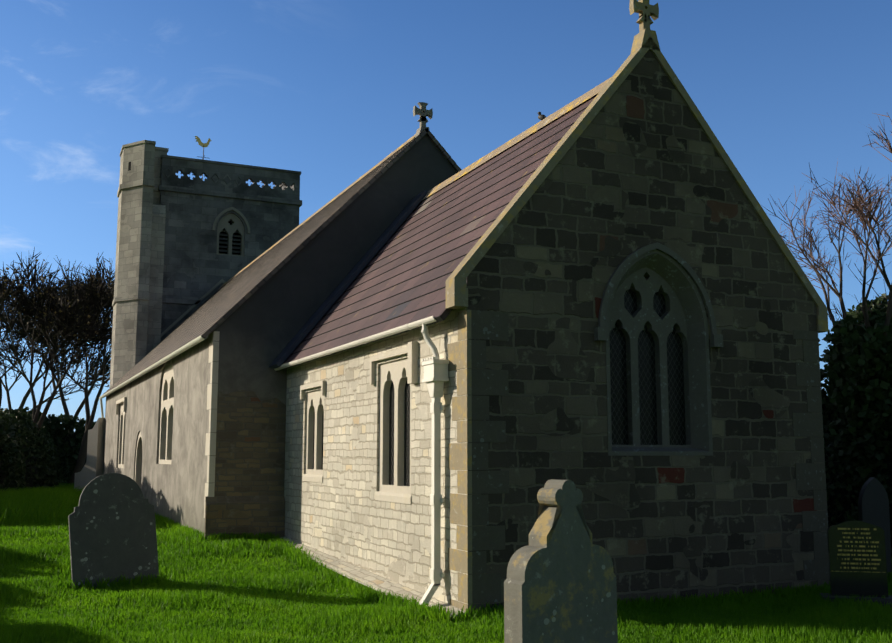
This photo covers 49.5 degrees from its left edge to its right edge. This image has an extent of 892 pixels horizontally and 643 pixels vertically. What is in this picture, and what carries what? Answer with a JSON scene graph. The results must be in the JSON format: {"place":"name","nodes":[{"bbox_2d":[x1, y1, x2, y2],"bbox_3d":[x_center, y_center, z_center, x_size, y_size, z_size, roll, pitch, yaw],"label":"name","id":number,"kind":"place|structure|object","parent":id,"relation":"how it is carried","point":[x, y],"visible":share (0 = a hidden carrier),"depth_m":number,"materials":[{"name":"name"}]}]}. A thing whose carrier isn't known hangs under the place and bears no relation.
{"place":"outdoors","nodes":[
{"label":"outdoors","id":0,"kind":"place"},
{"bbox_2d":[0,258,114,428],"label":"tree","id":1,"kind":"object","parent":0,"point":[106,307],"depth_m":57.46,"materials":[{"name":"brown plant"}]},
{"bbox_2d":[103,332,212,533],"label":"nave wall","id":2,"kind":"structure","parent":0,"point":[174,490],"depth_m":20.73,"materials":[{"name":"grey paint"}]},
{"bbox_2d":[74,418,104,490],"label":"nave buttress","id":3,"kind":"structure","parent":2,"relation":"attached to","point":[92,469],"depth_m":35.07,"materials":[{"name":"grey stone"}]},
{"bbox_2d":[100,399,103,417],"bbox_3d":[-12.650,4.726,35.375,0.170,3.806,0.080,4,-9,-24],"label":"downpipe","id":4,"kind":"object","parent":2,"relation":"attached to","point":[101,405],"visible":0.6,"depth_m":35.56,"materials":[{"name":"grey metal"}]},
{"bbox_2d":[135,432,141,488],"bbox_3d":[-8.059,4.304,26.063,0.420,2.700,1.700,4,-9,-24],"label":"door","id":5,"kind":"structure","parent":2,"relation":"attached to","point":[138,469],"depth_m":26.68,"materials":[{"name":"grey stone"}]},
{"bbox_2d":[99,336,207,398],"bbox_3d":[-8.496,1.557,26.413,0.142,0.071,20.490,4,-9,-24],"label":"gutter","id":6,"kind":"object","parent":2,"relation":"attached to","point":[192,343],"visible":1,"depth_m":21.74,"materials":[{"name":"grey metal"}]},
{"bbox_2d":[158,361,173,463],"bbox_3d":[-6.225,2.077,22.110,0.250,2.335,2.300,4,-9,-24],"label":"window tracery","id":7,"kind":"object","parent":2,"relation":"in","point":[166,424],"visible":0.54,"depth_m":22.24,"materials":[{"name":"beige stone"}]},
{"bbox_2d":[204,331,216,517],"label":"quoins","id":8,"kind":"object","parent":2,"relation":"attached to","point":[210,406],"visible":0.69,"depth_m":17.15,"materials":[{"name":"beige stone"}]},
{"bbox_2d":[103,130,428,394],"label":"nave roof","id":9,"kind":"structure","parent":2,"relation":"on","point":[206,318],"depth_m":21.60,"materials":[{"name":"tile"}]},
{"bbox_2d":[218,134,415,289],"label":"nave ridge tiles","id":10,"kind":"object","parent":9,"relation":"on","point":[362,176],"visible":0.29,"depth_m":24.76,"materials":[{"name":"beige stone"}]},
{"bbox_2d":[210,390,285,495],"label":"exposed stone wall","id":11,"kind":"structure","parent":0,"point":[250,432],"depth_m":17.31,"materials":[{"name":"stone"}]},
{"bbox_2d":[284,307,467,603],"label":"chancel wall","id":12,"kind":"structure","parent":0,"point":[341,512],"depth_m":13.58,"materials":[{"name":"beige stone"}]},
{"bbox_2d":[300,380,325,482],"bbox_3d":[-2.215,1.827,15.987,0.060,1.620,1.300,4,-9,-24],"label":"window surround","id":13,"kind":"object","parent":12,"relation":"attached to","point":[313,477],"depth_m":15.90,"materials":[{"name":"stone"}]},
{"bbox_2d":[306,390,323,474],"bbox_3d":[-2.080,1.845,16.046,0.165,1.400,1.100,4,-9,-24],"label":"window frame","id":14,"kind":"object","parent":12,"relation":"attached to","point":[315,400],"visible":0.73,"depth_m":16.07,"materials":[{"name":"stone"}]},
{"bbox_2d":[313,408,323,469],"bbox_3d":[-2.069,1.846,16.051,0.001,1.400,1.100,4,-9,-24],"label":"window glass","id":15,"kind":"object","parent":14,"relation":"attached to","point":[322,437],"depth_m":16.01,"materials":[{"name":"black glass"}]},
{"bbox_2d":[274,316,435,370],"bbox_3d":[-1.586,0.420,14.357,0.136,0.068,7.250,4,-9,-24],"label":"gutter","id":16,"kind":"object","parent":12,"relation":"attached to","point":[409,326],"visible":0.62,"depth_m":13.22,"materials":[{"name":"white metal"}]},
{"bbox_2d":[369,341,417,503],"bbox_3d":[-0.718,1.346,12.676,0.085,2.010,1.610,4,-9,-24],"label":"label window","id":17,"kind":"structure","parent":12,"relation":"attached to","point":[411,349],"depth_m":12.37,"materials":[{"name":"stone"}]},
{"bbox_2d":[379,358,411,494],"bbox_3d":[-0.583,1.388,12.760,0.165,1.750,1.240,4,-9,-24],"label":"window frame","id":18,"kind":"object","parent":12,"relation":"attached to","point":[395,372],"visible":0.65,"depth_m":12.79,"materials":[{"name":"stone"}]},
{"bbox_2d":[389,381,409,485],"bbox_3d":[-0.571,1.388,12.765,0.001,1.750,1.240,4,-9,-24],"label":"window glass","id":19,"kind":"object","parent":18,"relation":"attached to","point":[406,439],"depth_m":12.71,"materials":[{"name":"black glass"}]},
{"bbox_2d":[419,324,448,604],"bbox_3d":[-0.163,1.591,11.118,0.285,3.200,0.344,4,-9,-24],"label":"downpipe","id":20,"kind":"object","parent":12,"relation":"attached to","point":[435,373],"visible":0.94,"depth_m":11.11,"materials":[{"name":"white metal"}]},
{"bbox_2d":[277,94,597,370],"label":"chancel roof","id":21,"kind":"structure","parent":12,"relation":"on","point":[405,273],"depth_m":14.44,"materials":[{"name":"tile"}]},
{"bbox_2d":[423,77,610,199],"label":"chancel ridge tiles","id":22,"kind":"object","parent":21,"relation":"on","point":[547,120],"visible":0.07,"depth_m":15.20,"materials":[{"name":"beige stone"}]},
{"bbox_2d":[538,112,545,119],"bbox_3d":[1.490,-3.150,14.859,0.080,0.128,0.285,8,9,-44],"label":"bird on ridge","id":23,"kind":"object","parent":22,"relation":"on","point":[541,116],"visible":0.9,"depth_m":14.85,"materials":[{"name":"grey"}]},
{"bbox_2d":[447,310,471,613],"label":"corner quoins","id":24,"kind":"object","parent":12,"relation":"attached to","point":[459,454],"visible":0.85,"depth_m":10.75,"materials":[{"name":"beige stone"}]},
{"bbox_2d":[0,502,891,642],"bbox_3d":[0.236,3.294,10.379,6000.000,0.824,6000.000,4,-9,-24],"label":"ground","id":25,"kind":"structure","parent":0,"point":[337,596],"depth_m":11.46,"materials":[{"name":"green plant"}]},
{"bbox_2d":[0,408,74,490],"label":"hedge","id":26,"kind":"object","parent":25,"relation":"on","point":[42,449],"depth_m":36.53,"materials":[{"name":"green plant"}]},
{"bbox_2d":[0,483,82,526],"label":"rough grass","id":27,"kind":"structure","parent":25,"relation":"on","point":[26,504],"depth_m":22.71,"materials":[{"name":"green plant"}]},
{"bbox_2d":[0,272,100,408],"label":"tree","id":28,"kind":"object","parent":25,"relation":"on","point":[15,327],"depth_m":51.39,"materials":[{"name":"brown plant"}]},
{"bbox_2d":[10,407,96,485],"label":"hedge","id":29,"kind":"object","parent":25,"relation":"on","point":[53,422],"depth_m":50.35,"materials":[{"name":"green plant"}]},
{"bbox_2d":[0,268,110,411],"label":"tree","id":30,"kind":"object","parent":25,"relation":"on","point":[89,377],"depth_m":63.61,"materials":[{"name":"brown plant"}]},
{"bbox_2d":[0,247,114,435],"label":"tree","id":31,"kind":"object","parent":25,"relation":"on","point":[69,323],"depth_m":42.76,"materials":[{"name":"plant"}]},
{"bbox_2d":[21,255,114,483],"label":"tree","id":32,"kind":"object","parent":25,"relation":"on","point":[94,340],"depth_m":49.21,"materials":[{"name":"brown plant"}]},
{"bbox_2d":[68,473,158,587],"bbox_3d":[-4.361,2.961,12.730,1.080,1.920,0.085,-2,-9,-29],"label":"slate headstone","id":33,"kind":"object","parent":25,"relation":"on","point":[112,526],"visible":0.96,"depth_m":12.72,"materials":[{"name":"grey stone"}]},
{"bbox_2d":[50,572,176,590],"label":"grass tufts","id":34,"kind":"object","parent":25,"relation":"on","point":[149,581],"visible":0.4,"depth_m":12.57,"materials":[{"name":"green plant"}]},
{"bbox_2d":[155,513,205,540],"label":"grass tufts","id":35,"kind":"object","parent":25,"relation":"on","point":[190,531],"visible":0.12,"depth_m":18.20,"materials":[{"name":"green plant"}]},
{"bbox_2d":[160,190,299,340],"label":"tower walls","id":36,"kind":"structure","parent":25,"relation":"on","point":[196,267],"depth_m":37.82,"materials":[{"name":"grey stone"}]},
{"bbox_2d":[110,143,166,386],"bbox_3d":[-11.811,0.532,36.972,1.590,14.550,2.150,4,-9,-24],"label":"stair turret","id":37,"kind":"object","parent":36,"relation":"attached to","point":[132,277],"visible":0.52,"depth_m":36.62,"materials":[{"name":"grey stone"}]},
{"bbox_2d":[112,140,168,354],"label":"tower turret bands","id":38,"kind":"object","parent":37,"relation":"attached to","point":[154,297],"visible":0.5,"depth_m":36.79,"materials":[{"name":"stone"}]},
{"bbox_2d":[161,278,224,336],"bbox_3d":[-8.764,-0.378,37.755,4.860,2.632,0.070,4,-9,-24],"label":"tower weather mould","id":39,"kind":"object","parent":36,"relation":"attached to","point":[192,307],"visible":0.5,"depth_m":37.27,"materials":[{"name":"grey stone"}]},
{"bbox_2d":[158,185,301,304],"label":"tower string courses","id":40,"kind":"object","parent":36,"relation":"attached to","point":[222,194],"visible":0.12,"depth_m":38.14,"materials":[{"name":"grey stone"}]},
{"bbox_2d":[219,230,240,254],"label":"window louvres","id":41,"kind":"object","parent":36,"relation":"attached to","point":[224,242],"depth_m":38.50,"materials":[{"name":"wood"}]},
{"bbox_2d":[219,220,240,254],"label":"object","id":42,"kind":"object","parent":36,"relation":"attached to","point":[230,222],"depth_m":38.75,"materials":[{"name":"black"}]},
{"bbox_2d":[160,155,300,199],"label":"parapet","id":43,"kind":"structure","parent":36,"relation":"on","point":[227,177],"depth_m":38.59,"materials":[{"name":"grey stone"}]},
{"bbox_2d":[212,207,249,256],"bbox_3d":[-8.551,-3.559,38.451,1.500,1.960,0.340,4,-9,-24],"label":"belfry window surround","id":44,"kind":"object","parent":36,"relation":"attached to","point":[233,227],"visible":0.94,"depth_m":38.44,"materials":[{"name":"grey stone"}]},
{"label":"vane rod","id":45,"kind":"object","parent":36,"relation":"on","visible":0},
{"bbox_2d":[195,136,210,146],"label":"weather vane","id":46,"kind":"object","parent":45,"relation":"on","point":[198,140],"visible":1,"depth_m":41.75,"materials":[{"name":"gold metal"}]},
{"bbox_2d":[198,532,279,540],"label":"grass tufts","id":47,"kind":"object","parent":25,"relation":"on","point":[221,537],"visible":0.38,"depth_m":16.80,"materials":[{"name":"green plant"}]},
{"bbox_2d":[204,495,284,538],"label":"wall plinth","id":48,"kind":"structure","parent":25,"relation":"on","point":[263,514],"depth_m":17.04,"materials":[{"name":"stone"}]},
{"bbox_2d":[257,532,457,622],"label":"grass tufts","id":49,"kind":"object","parent":25,"relation":"on","point":[355,588],"visible":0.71,"depth_m":12.55,"materials":[{"name":"green plant"}]},
{"bbox_2d":[281,537,464,617],"bbox_3d":[-1.458,3.522,13.817,0.260,0.326,7.660,4,-9,-24],"label":"plinth","id":50,"kind":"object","parent":25,"relation":"on","point":[366,577],"visible":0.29,"depth_m":12.84,"materials":[{"name":"beige stone"}]},
{"bbox_2d":[504,479,617,642],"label":"headstone","id":51,"kind":"object","parent":25,"relation":"on","point":[560,586],"visible":1,"depth_m":6.75,"materials":[{"name":"grey stone"}]},
{"bbox_2d":[454,581,829,621],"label":"grass tufts","id":52,"kind":"object","parent":25,"relation":"on","point":[691,600],"visible":0.44,"depth_m":11.44,"materials":[{"name":"green plant"}]},
{"bbox_2d":[467,50,828,607],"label":"gable end wall","id":53,"kind":"structure","parent":25,"relation":"on","point":[640,164],"depth_m":11.84,"materials":[{"name":"grey stone"}]},
{"bbox_2d":[471,310,508,610],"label":"corner quoins","id":54,"kind":"object","parent":53,"relation":"attached to","point":[485,326],"visible":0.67,"depth_m":10.72,"materials":[{"name":"stone"}]},
{"bbox_2d":[446,36,828,332],"bbox_3d":[2.569,-1.823,12.246,5.540,3.670,0.240,4,-9,-24],"label":"gable coping","id":55,"kind":"object","parent":53,"relation":"on","point":[456,290],"visible":0.65,"depth_m":11.94,"materials":[{"name":"beige stone"}]},
{"bbox_2d":[629,0,660,53],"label":"cross finial","id":56,"kind":"object","parent":55,"relation":"on","point":[645,10],"visible":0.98,"depth_m":12.47,"materials":[{"name":"beige stone"}]},
{"bbox_2d":[594,242,722,347],"bbox_3d":[2.623,-0.353,11.922,1.860,1.270,0.085,4,-9,-24],"label":"hood mould","id":57,"kind":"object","parent":53,"relation":"attached to","point":[601,333],"depth_m":12.00,"materials":[{"name":"stone"}]},
{"bbox_2d":[605,249,712,455],"bbox_3d":[2.566,0.360,11.953,1.540,2.565,0.204,4,-9,-24],"label":"window surround","id":58,"kind":"object","parent":53,"relation":"attached to","point":[674,275],"visible":0.9,"depth_m":12.13,"materials":[{"name":"stone"}]},
{"bbox_2d":[606,267,690,447],"bbox_3d":[2.499,0.428,12.092,1.260,2.310,0.120,4,-9,-24],"label":"tracery window","id":59,"kind":"structure","parent":58,"relation":"in","point":[645,284],"depth_m":12.09,"materials":[{"name":"stone"}]},
{"bbox_2d":[609,289,685,444],"bbox_3d":[2.482,0.433,12.129,1.260,2.310,0.001,4,-9,-24],"label":"window glass","id":60,"kind":"object","parent":59,"relation":"in","point":[647,395],"depth_m":12.11,"materials":[{"name":"black glass"}]},
{"bbox_2d":[792,330,827,587],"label":"corner quoins","id":61,"kind":"object","parent":53,"relation":"attached to","point":[809,476],"visible":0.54,"depth_m":12.64,"materials":[{"name":"stone"}]},
{"bbox_2d":[815,331,829,585],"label":"chancel quoins","id":62,"kind":"object","parent":53,"relation":"attached to","point":[821,432],"visible":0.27,"depth_m":12.75,"materials":[{"name":"beige stone"}]},
{"bbox_2d":[764,113,891,337],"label":"bare tree","id":63,"kind":"object","parent":25,"relation":"on","point":[857,201],"depth_m":17.62,"materials":[{"name":"brown plant"}]},
{"bbox_2d":[819,308,891,528],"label":"ivy tree","id":64,"kind":"object","parent":25,"relation":"on","point":[858,368],"visible":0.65,"depth_m":16.95,"materials":[{"name":"green plant"}]},
{"bbox_2d":[819,593,891,607],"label":"headstone plinth","id":65,"kind":"structure","parent":25,"relation":"on","point":[888,599],"depth_m":11.21,"materials":[{"name":"black stone"}]},
{"bbox_2d":[821,394,891,555],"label":"hedge","id":66,"kind":"object","parent":25,"relation":"on","point":[827,420],"depth_m":16.85,"materials":[{"name":"green plant"}]},
{"bbox_2d":[819,293,891,434],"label":"ivy leaves","id":67,"kind":"object","parent":66,"relation":"attached to","point":[858,312],"depth_m":19.25,"materials":[{"name":"green plant"}]},
{"bbox_2d":[827,520,887,596],"bbox_3d":[4.858,2.793,11.447,0.620,0.875,0.100,-2,-8,14],"label":"granite headstone","id":68,"kind":"object","parent":25,"relation":"on","point":[857,556],"visible":0.94,"depth_m":11.40,"materials":[{"name":"black stone"}]},
{"bbox_2d":[858,477,891,576],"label":"dark headstone","id":69,"kind":"object","parent":25,"relation":"on","point":[873,504],"visible":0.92,"depth_m":14.12,"materials":[{"name":"grey stone"}]},
{"bbox_2d":[0,0,891,431],"label":"sky","id":70,"kind":"structure","parent":0,"point":[324,90],"materials":[{"name":"blue"}]},
{"bbox_3d":[-4.590,1.868,28.123,8.190,9.090,20.340,4,-9,-24],"label":"nave","id":71,"kind":"object","parent":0,"visible":0},
{"bbox_2d":[115,397,126,467],"bbox_3d":[-10.050,3.506,30.305,0.380,2.140,2.400,4,-9,-24],"label":"window frame","id":72,"kind":"object","parent":71,"relation":"attached to","point":[123,409],"visible":0.48,"depth_m":30.68,"materials":[{"name":"beige stone"}]},
{"bbox_2d":[211,331,219,496],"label":"corner quoins","id":73,"kind":"object","parent":71,"relation":"attached to","point":[215,415],"visible":0.44,"depth_m":17.12,"materials":[{"name":"stone"}]},
{"bbox_2d":[213,128,456,404],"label":"nave gable wall","id":74,"kind":"structure","parent":71,"relation":"attached to","point":[263,325],"depth_m":18.14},
{"bbox_2d":[269,190,427,368],"bbox_3d":[-1.782,-0.841,18.197,2.922,3.550,0.550,4,-9,-24],"label":"roof flashing","id":75,"kind":"object","parent":74,"relation":"attached to","point":[336,294],"visible":0.93,"depth_m":17.99,"materials":[{"name":"grey metal"}]},
{"bbox_2d":[413,102,432,136],"bbox_3d":[-0.471,-4.067,19.720,0.402,0.797,0.240,4,-9,-24],"label":"stone cross","id":76,"kind":"object","parent":74,"relation":"on","point":[422,112],"visible":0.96,"depth_m":19.69,"materials":[{"name":"grey stone"}]},
{"bbox_2d":[242,128,461,303],"bbox_3d":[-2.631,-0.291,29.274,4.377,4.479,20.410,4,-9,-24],"label":"coping","id":77,"kind":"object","parent":71,"relation":"attached to","point":[442,150],"depth_m":19.60,"materials":[{"name":"stone"}]}
]}

